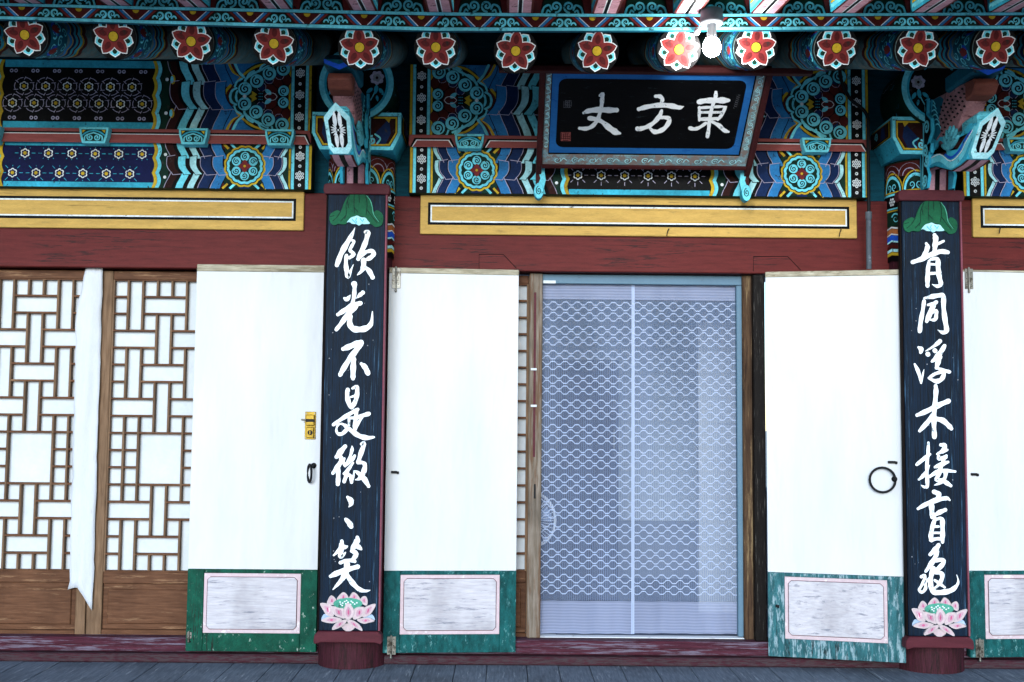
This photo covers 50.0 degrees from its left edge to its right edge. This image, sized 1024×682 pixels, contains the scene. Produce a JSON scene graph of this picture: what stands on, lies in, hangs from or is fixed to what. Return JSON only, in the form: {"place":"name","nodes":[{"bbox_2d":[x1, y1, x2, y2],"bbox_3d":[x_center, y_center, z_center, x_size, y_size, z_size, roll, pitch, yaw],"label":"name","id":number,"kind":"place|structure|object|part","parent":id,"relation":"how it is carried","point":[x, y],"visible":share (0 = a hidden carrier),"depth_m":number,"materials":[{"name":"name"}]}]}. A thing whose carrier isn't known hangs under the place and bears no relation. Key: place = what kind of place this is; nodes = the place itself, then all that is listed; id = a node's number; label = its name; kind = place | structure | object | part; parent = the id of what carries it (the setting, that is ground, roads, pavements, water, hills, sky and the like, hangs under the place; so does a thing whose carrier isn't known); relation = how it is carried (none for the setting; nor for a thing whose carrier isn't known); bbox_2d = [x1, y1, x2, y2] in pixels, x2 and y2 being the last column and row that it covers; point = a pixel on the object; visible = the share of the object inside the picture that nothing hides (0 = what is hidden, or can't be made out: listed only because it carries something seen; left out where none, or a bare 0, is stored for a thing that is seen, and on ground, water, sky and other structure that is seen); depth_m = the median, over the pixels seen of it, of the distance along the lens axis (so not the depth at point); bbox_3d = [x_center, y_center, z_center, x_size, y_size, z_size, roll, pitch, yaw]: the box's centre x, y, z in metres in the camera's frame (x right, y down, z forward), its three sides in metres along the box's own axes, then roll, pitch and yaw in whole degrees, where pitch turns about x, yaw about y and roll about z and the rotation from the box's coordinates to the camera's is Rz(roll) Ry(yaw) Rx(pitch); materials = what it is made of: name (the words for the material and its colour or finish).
{"place":"outdoors","nodes":[
{"label":"outdoors","id":0,"kind":"place"},
{"bbox_2d":[0,661,1023,681],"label":"floor","id":1,"kind":"structure","parent":0,"point":[18,671],"depth_m":5.08,"materials":[{"name":"grey wood"}]},
{"bbox_2d":[0,633,317,663],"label":"threshold","id":2,"kind":"object","parent":1,"relation":"on","point":[92,648],"visible":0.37,"depth_m":5.26,"materials":[{"name":"red paint"}]},
{"bbox_2d":[0,270,86,633],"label":"lattice door","id":3,"kind":"structure","parent":2,"relation":"on","point":[38,309],"depth_m":5.43,"materials":[{"name":"white paper"}]},
{"bbox_2d":[86,271,196,634],"bbox_3d":[-1.752,0.557,5.426,0.634,1.810,0.038,1,-4,0],"label":"lattice door","id":4,"kind":"structure","parent":2,"relation":"on","point":[144,439],"depth_m":5.43,"materials":[{"name":"brown wood"}]},
{"bbox_2d":[68,268,102,609],"bbox_3d":[-2.099,0.473,5.390,0.136,1.678,0.022,1,-4,0],"label":"paper strip","id":5,"kind":"object","parent":4,"relation":"attached to","point":[85,423],"visible":1,"depth_m":5.39,"materials":[{"name":"white paper"}]},
{"bbox_3d":[-0.949,0.547,5.426,0.095,1.787,0.136,1,-4,0],"label":"door jamb","id":6,"kind":"object","parent":2,"relation":"on","visible":0},
{"bbox_2d":[185,264,324,651],"bbox_3d":[-1.238,0.554,5.294,0.622,1.860,0.085,1,-4,0],"label":"door leaf","id":7,"kind":"object","parent":6,"relation":"attached to","point":[253,560],"visible":1,"depth_m":5.30,"materials":[{"name":"white paint"}]},
{"bbox_2d":[318,154,395,669],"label":"round column","id":8,"kind":"structure","parent":1,"relation":"on","point":[343,655],"depth_m":5.28,"materials":[{"name":"red paint"}]},
{"bbox_2d":[0,189,326,271],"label":"lintel","id":9,"kind":"structure","parent":8,"relation":"attached to","point":[125,230],"depth_m":5.42,"materials":[{"name":"red paint"}]},
{"bbox_2d":[0,59,316,192],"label":"painted beam","id":10,"kind":"structure","parent":9,"relation":"on","point":[122,125],"depth_m":5.40,"materials":[{"name":"paint"}]},
{"bbox_2d":[0,21,20,56],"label":"round rafter","id":11,"kind":"object","parent":10,"relation":"on","point":[5,51],"visible":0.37,"depth_m":4.78,"materials":[{"name":"teal paint"}]},
{"bbox_2d":[3,21,106,58],"bbox_3d":[-1.948,-1.403,5.086,0.183,0.628,1.437,-6,-4,1],"label":"round rafter","id":12,"kind":"object","parent":10,"relation":"on","point":[33,40],"visible":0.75,"depth_m":4.44,"materials":[{"name":"black paint"}]},
{"bbox_2d":[92,24,177,59],"bbox_3d":[-1.595,-1.398,5.088,0.183,0.628,1.437,0,-4,0],"label":"round rafter","id":13,"kind":"object","parent":10,"relation":"on","point":[126,42],"visible":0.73,"depth_m":4.41,"materials":[{"name":"black paint"}]},
{"bbox_2d":[169,26,260,64],"bbox_3d":[-1.285,-1.377,5.089,0.183,0.628,1.437,8,-4,-2],"label":"round rafter","id":14,"kind":"object","parent":10,"relation":"on","point":[195,45],"visible":0.78,"depth_m":4.43,"materials":[{"name":"black paint"}]},
{"bbox_2d":[252,28,338,66],"bbox_3d":[-0.954,-1.369,5.091,0.183,0.628,1.437,6,-4,-2],"label":"round rafter","id":15,"kind":"object","parent":10,"relation":"on","point":[276,47],"visible":0.76,"depth_m":4.41,"materials":[{"name":"black paint"}]},
{"bbox_2d":[314,183,390,643],"bbox_3d":[-0.748,0.326,5.162,0.316,2.152,0.060,1,-4,0],"label":"calligraphy board","id":16,"kind":"object","parent":8,"relation":"attached to","point":[351,496],"visible":1,"depth_m":5.15,"materials":[{"name":"black paint"}]},
{"bbox_2d":[310,52,408,184],"bbox_3d":[-0.742,-1.081,5.105,0.462,0.667,1.014,1,-4,0],"label":"bracket set","id":17,"kind":"object","parent":8,"relation":"attached to","point":[357,125],"visible":0.97,"depth_m":5.22,"materials":[{"name":"teal paint"}]},
{"bbox_2d":[383,266,518,658],"bbox_3d":[-0.291,0.579,5.312,0.635,1.878,0.045,1,-4,-4],"label":"door leaf","id":18,"kind":"object","parent":8,"relation":"attached to","point":[451,501],"visible":1,"depth_m":5.30,"materials":[{"name":"white paint"}]},
{"bbox_2d":[384,636,898,667],"bbox_3d":[0.622,1.509,5.347,2.490,0.112,0.185,1,-4,0],"label":"threshold","id":19,"kind":"object","parent":1,"relation":"on","point":[644,652],"visible":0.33,"depth_m":5.28,"materials":[{"name":"red paint"}]},
{"bbox_2d":[516,276,529,636],"bbox_3d":[-0.195,0.577,5.461,0.658,1.818,0.038,1,-4,0],"label":"lattice door","id":20,"kind":"structure","parent":19,"relation":"on","point":[522,466],"depth_m":5.47,"materials":[{"name":"brown wood"}]},
{"bbox_2d":[527,273,542,637],"bbox_3d":[0.113,0.557,5.448,0.065,1.789,0.094,1,-4,0],"label":"door post","id":21,"kind":"object","parent":19,"relation":"on","point":[534,457],"depth_m":5.41,"materials":[{"name":"brown wood"}]},
{"bbox_2d":[540,274,743,638],"bbox_3d":[0.647,0.562,5.448,1.033,1.787,0.060,1,-4,0],"label":"screen door","id":22,"kind":"structure","parent":19,"relation":"on","point":[735,281],"depth_m":5.47,"materials":[{"name":"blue metal"}]},
{"bbox_2d":[540,284,633,633],"bbox_3d":[0.373,0.575,5.462,0.463,1.733,0.016,1,-4,0],"label":"lace curtain","id":23,"kind":"object","parent":22,"relation":"hanging from","point":[599,616],"visible":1,"depth_m":5.45,"materials":[{"name":"fabric"}]},
{"bbox_2d":[633,285,736,633],"bbox_3d":[0.862,0.580,5.469,0.523,1.735,0.016,1,-4,0],"label":"lace curtain","id":24,"kind":"object","parent":22,"relation":"hanging from","point":[699,617],"visible":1,"depth_m":5.46,"materials":[{"name":"fabric"}]},
{"bbox_2d":[741,276,753,639],"bbox_3d":[1.167,0.568,5.460,0.051,1.789,0.084,1,-4,0],"label":"door post","id":25,"kind":"object","parent":19,"relation":"on","point":[748,631],"depth_m":5.42,"materials":[{"name":"brown wood"}]},
{"bbox_2d":[751,275,766,640],"bbox_3d":[1.216,0.567,5.441,0.058,1.789,0.127,1,-4,0],"label":"door post","id":26,"kind":"object","parent":19,"relation":"on","point":[759,465],"depth_m":5.38,"materials":[{"name":"black paint"}]},
{"bbox_2d":[765,269,905,662],"bbox_3d":[1.545,0.583,5.263,0.629,1.855,0.067,0,-4,12],"label":"door leaf","id":27,"kind":"object","parent":26,"relation":"attached to","point":[834,509],"visible":1,"depth_m":5.26,"materials":[{"name":"white paint"}]},
{"bbox_2d":[884,158,964,673],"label":"round column","id":28,"kind":"structure","parent":1,"relation":"on","point":[902,175],"depth_m":5.34,"materials":[{"name":"red paint"}]},
{"bbox_2d":[894,190,973,649],"bbox_3d":[1.989,0.356,5.180,0.318,2.154,0.060,1,-4,0],"label":"calligraphy board","id":29,"kind":"object","parent":28,"relation":"attached to","point":[934,480],"visible":1,"depth_m":5.17,"materials":[{"name":"black paint"}]},
{"bbox_2d":[871,66,1005,189],"bbox_3d":[2.039,-1.063,5.124,0.462,0.667,1.014,1,-4,0],"label":"bracket set","id":30,"kind":"object","parent":28,"relation":"attached to","point":[942,125],"visible":0.99,"depth_m":5.17,"materials":[{"name":"teal paint"}]},
{"bbox_2d":[927,30,1016,69],"bbox_3d":[1.938,-1.363,5.112,0.183,0.628,1.437,-3,-4,1],"label":"round rafter","id":31,"kind":"object","parent":30,"relation":"on","point":[985,49],"visible":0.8,"depth_m":4.43,"materials":[{"name":"black paint"}]},
{"bbox_2d":[964,648,1023,668],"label":"threshold","id":32,"kind":"object","parent":1,"relation":"on","point":[998,663],"visible":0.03,"depth_m":5.26,"materials":[{"name":"red paint"}]},
{"bbox_2d":[0,30,1023,200],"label":"wall","id":33,"kind":"structure","parent":0,"point":[481,47],"depth_m":5.54,"materials":[{"name":"teal paint"}]},
{"bbox_2d":[338,30,407,70],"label":"round rafter","id":34,"kind":"object","parent":33,"relation":"attached to","point":[360,50],"visible":0.82,"depth_m":4.40,"materials":[{"name":"black paint"}]},
{"bbox_2d":[392,195,888,276],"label":"lintel","id":35,"kind":"structure","parent":33,"relation":"attached to","point":[526,235],"depth_m":5.44,"materials":[{"name":"red paint"}]},
{"bbox_2d":[479,254,515,268],"bbox_3d":[-0.070,-0.393,5.431,0.188,0.076,0.006,1,-4,0],"label":"wood patch","id":36,"kind":"object","parent":35,"relation":"attached to","point":[494,261],"visible":1,"depth_m":5.43,"materials":[{"name":"paint"}]},
{"bbox_2d":[408,64,868,200],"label":"painted beam","id":37,"kind":"structure","parent":35,"relation":"on","point":[472,130],"depth_m":5.40,"materials":[{"name":"paint"}]},
{"bbox_2d":[414,32,467,70],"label":"round rafter","id":38,"kind":"object","parent":37,"relation":"on","point":[435,51],"visible":0.77,"depth_m":4.39,"materials":[{"name":"black paint"}]},
{"bbox_2d":[0,0,1023,31],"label":"eave board","id":39,"kind":"object","parent":38,"relation":"on","point":[630,16],"visible":0.98,"depth_m":4.36,"materials":[{"name":"paint"}]},
{"bbox_2d":[13,0,44,3],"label":"flying rafter","id":40,"kind":"object","parent":39,"relation":"on","point":[31,1],"depth_m":4.33,"materials":[{"name":"teal paint"}]},
{"bbox_2d":[99,0,132,5],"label":"flying rafter","id":41,"kind":"object","parent":39,"relation":"on","point":[118,2],"visible":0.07,"depth_m":4.32,"materials":[{"name":"teal paint"}]},
{"bbox_2d":[176,0,210,7],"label":"flying rafter","id":42,"kind":"object","parent":39,"relation":"on","point":[197,3],"visible":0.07,"depth_m":4.31,"materials":[{"name":"teal paint"}]},
{"bbox_2d":[259,0,292,8],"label":"flying rafter","id":43,"kind":"object","parent":39,"relation":"on","point":[277,4],"visible":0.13,"depth_m":4.29,"materials":[{"name":"teal paint"}]},
{"bbox_2d":[346,0,377,10],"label":"flying rafter","id":44,"kind":"object","parent":39,"relation":"on","point":[363,5],"visible":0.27,"depth_m":4.28,"materials":[{"name":"teal paint"}]},
{"bbox_2d":[424,0,453,11],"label":"flying rafter","id":45,"kind":"object","parent":39,"relation":"on","point":[439,5],"visible":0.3,"depth_m":4.27,"materials":[{"name":"teal paint"}]},
{"bbox_2d":[507,0,533,12],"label":"flying rafter","id":46,"kind":"object","parent":39,"relation":"on","point":[520,6],"visible":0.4,"depth_m":4.26,"materials":[{"name":"teal paint"}]},
{"bbox_2d":[591,0,622,13],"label":"flying rafter","id":47,"kind":"object","parent":39,"relation":"on","point":[605,6],"visible":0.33,"depth_m":4.27,"materials":[{"name":"pink paint"}]},
{"bbox_2d":[673,0,708,13],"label":"flying rafter","id":48,"kind":"object","parent":39,"relation":"on","point":[688,6],"visible":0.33,"depth_m":4.27,"materials":[{"name":"teal paint"}]},
{"bbox_2d":[693,27,699,34],"bbox_3d":[0.731,-1.229,4.341,0.026,0.038,0.037,1,-4,0],"label":"insulator","id":49,"kind":"object","parent":39,"relation":"attached to","point":[696,31],"visible":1,"depth_m":4.33,"materials":[{"name":"white ceramic"}]},
{"bbox_2d":[700,6,722,56],"bbox_3d":[0.784,-1.208,4.309,0.091,0.191,0.100,1,-4,0],"label":"light bulb","id":50,"kind":"object","parent":39,"relation":"attached to","point":[711,19],"visible":1,"depth_m":4.28,"materials":[{"name":"white glass"}]},
{"bbox_2d":[749,0,788,13],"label":"flying rafter","id":51,"kind":"object","parent":39,"relation":"on","point":[765,6],"visible":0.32,"depth_m":4.28,"materials":[{"name":"teal paint"}]},
{"bbox_2d":[829,0,872,12],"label":"flying rafter","id":52,"kind":"object","parent":39,"relation":"on","point":[846,6],"visible":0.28,"depth_m":4.28,"materials":[{"name":"teal paint"}]},
{"bbox_2d":[910,0,956,12],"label":"flying rafter","id":53,"kind":"object","parent":39,"relation":"on","point":[926,6],"visible":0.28,"depth_m":4.29,"materials":[{"name":"teal paint"}]},
{"bbox_2d":[987,0,1023,12],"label":"flying rafter","id":54,"kind":"object","parent":39,"relation":"on","point":[997,6],"visible":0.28,"depth_m":4.31,"materials":[{"name":"teal paint"}]},
{"bbox_2d":[493,32,537,73],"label":"round rafter","id":55,"kind":"object","parent":37,"relation":"on","point":[515,52],"visible":0.84,"depth_m":4.39,"materials":[{"name":"black paint"}]},
{"bbox_2d":[499,65,812,76],"bbox_3d":[0.636,-1.197,4.860,1.389,0.026,0.040,1,-4,0],"label":"hanging bar","id":56,"kind":"object","parent":55,"relation":"attached to","point":[627,70],"visible":0.72,"depth_m":4.84,"materials":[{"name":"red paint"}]},
{"bbox_2d":[561,32,618,73],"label":"round rafter","id":57,"kind":"object","parent":37,"relation":"on","point":[592,52],"visible":0.87,"depth_m":4.40,"materials":[{"name":"black paint"}]},
{"bbox_2d":[534,63,772,202],"bbox_3d":[0.637,-0.958,5.116,1.056,0.518,0.547,1,-4,0],"label":"name board","id":58,"kind":"object","parent":37,"relation":"hanging from","point":[662,122],"visible":1,"depth_m":5.09,"materials":[{"name":"black paint"}]},
{"bbox_2d":[626,32,700,71],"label":"round rafter","id":59,"kind":"object","parent":37,"relation":"on","point":[670,51],"visible":0.77,"depth_m":4.41,"materials":[{"name":"black paint"}]},
{"bbox_2d":[695,32,777,70],"bbox_3d":[0.975,-1.358,5.104,0.183,0.628,1.437,3,-4,-1],"label":"round rafter","id":60,"kind":"object","parent":37,"relation":"on","point":[747,51],"visible":0.73,"depth_m":4.41,"materials":[{"name":"black paint"}]},
{"bbox_2d":[768,31,857,70],"bbox_3d":[1.299,-1.356,5.106,0.183,0.628,1.437,-3,-4,0],"label":"round rafter","id":61,"kind":"object","parent":37,"relation":"on","point":[823,50],"visible":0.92,"depth_m":4.44,"materials":[{"name":"black paint"}]},
{"bbox_2d":[844,31,938,70],"bbox_3d":[1.626,-1.356,5.109,0.183,0.628,1.437,6,-4,-2],"label":"round rafter","id":62,"kind":"object","parent":37,"relation":"on","point":[901,50],"visible":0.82,"depth_m":4.45,"materials":[{"name":"black paint"}]},
{"bbox_2d":[838,70,871,268],"bbox_3d":[1.636,-0.836,5.311,0.293,0.962,0.098,4,-5,-40],"label":"cable conduit","id":63,"kind":"object","parent":62,"relation":"attached to","point":[868,215],"visible":0.94,"depth_m":5.34,"materials":[{"name":"grey metal"}]},
{"bbox_2d":[753,256,800,270],"bbox_3d":[1.314,-0.383,5.441,0.239,0.077,0.006,1,-4,0],"label":"wood patch","id":64,"kind":"object","parent":35,"relation":"attached to","point":[773,263],"visible":1,"depth_m":5.44,"materials":[{"name":"paint"}]},
{"bbox_2d":[961,198,1023,270],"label":"lintel","id":65,"kind":"structure","parent":33,"relation":"attached to","point":[986,245],"depth_m":5.45,"materials":[{"name":"red paint"}]},
{"bbox_2d":[955,68,1023,199],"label":"painted beam","id":66,"kind":"structure","parent":65,"relation":"on","point":[999,174],"depth_m":5.41,"materials":[{"name":"paint"}]},
{"bbox_2d":[1005,30,1023,66],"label":"round rafter","id":67,"kind":"object","parent":66,"relation":"on","point":[1017,60],"visible":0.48,"depth_m":4.74,"materials":[{"name":"black paint"}]},
{"bbox_2d":[519,275,767,635],"bbox_3d":[0.485,0.470,6.838,2.370,2.500,2.500,1,-4,0],"label":"room","id":68,"kind":"object","parent":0,"point":[666,447],"depth_m":7.98,"materials":[{"name":"plastic"}]},
{"bbox_2d":[525,494,555,634],"bbox_3d":[0.099,1.154,5.662,0.280,0.754,0.280,1,-4,0],"label":"electric fan","id":69,"kind":"object","parent":68,"relation":"on","point":[545,518],"visible":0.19,"depth_m":5.63},
{"bbox_2d":[540,359,618,600],"bbox_3d":[0.308,0.883,7.089,0.715,1.505,0.536,1,-4,0],"label":"cabinet","id":70,"kind":"object","parent":68,"relation":"in","point":[581,471],"visible":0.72,"depth_m":6.84,"materials":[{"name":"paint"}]},
{"bbox_3d":[0.131,0.858,6.839,0.331,1.420,0.035,1,-4,0],"label":"cabinet door","id":71,"kind":"part","parent":70,"relation":"part of","materials":[{"name":"paint"}]},
{"bbox_3d":[0.484,0.861,6.841,0.341,1.420,0.035,1,-4,0],"label":"cabinet door","id":72,"kind":"part","parent":70,"relation":"part of","materials":[{"name":"paint"}]},
{"bbox_2d":[697,321,736,601],"bbox_3d":[1.294,0.744,6.539,0.371,1.722,0.048,1,-4,0],"label":"door","id":73,"kind":"structure","parent":68,"relation":"attached to","point":[717,497],"depth_m":6.52,"materials":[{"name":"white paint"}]},
{"bbox_2d":[766,436,766,486],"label":"ground","id":74,"kind":"structure","parent":0,"point":[766,461],"depth_m":51.64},
{"bbox_3d":[2.211,0.578,5.447,0.095,1.787,0.136,1,-4,0],"label":"door jamb","id":75,"kind":"object","parent":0,"visible":0},
{"bbox_2d":[963,267,1023,661],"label":"door leaf","id":76,"kind":"object","parent":75,"relation":"attached to","point":[993,300],"visible":0.95,"depth_m":5.32,"materials":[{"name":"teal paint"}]}
]}

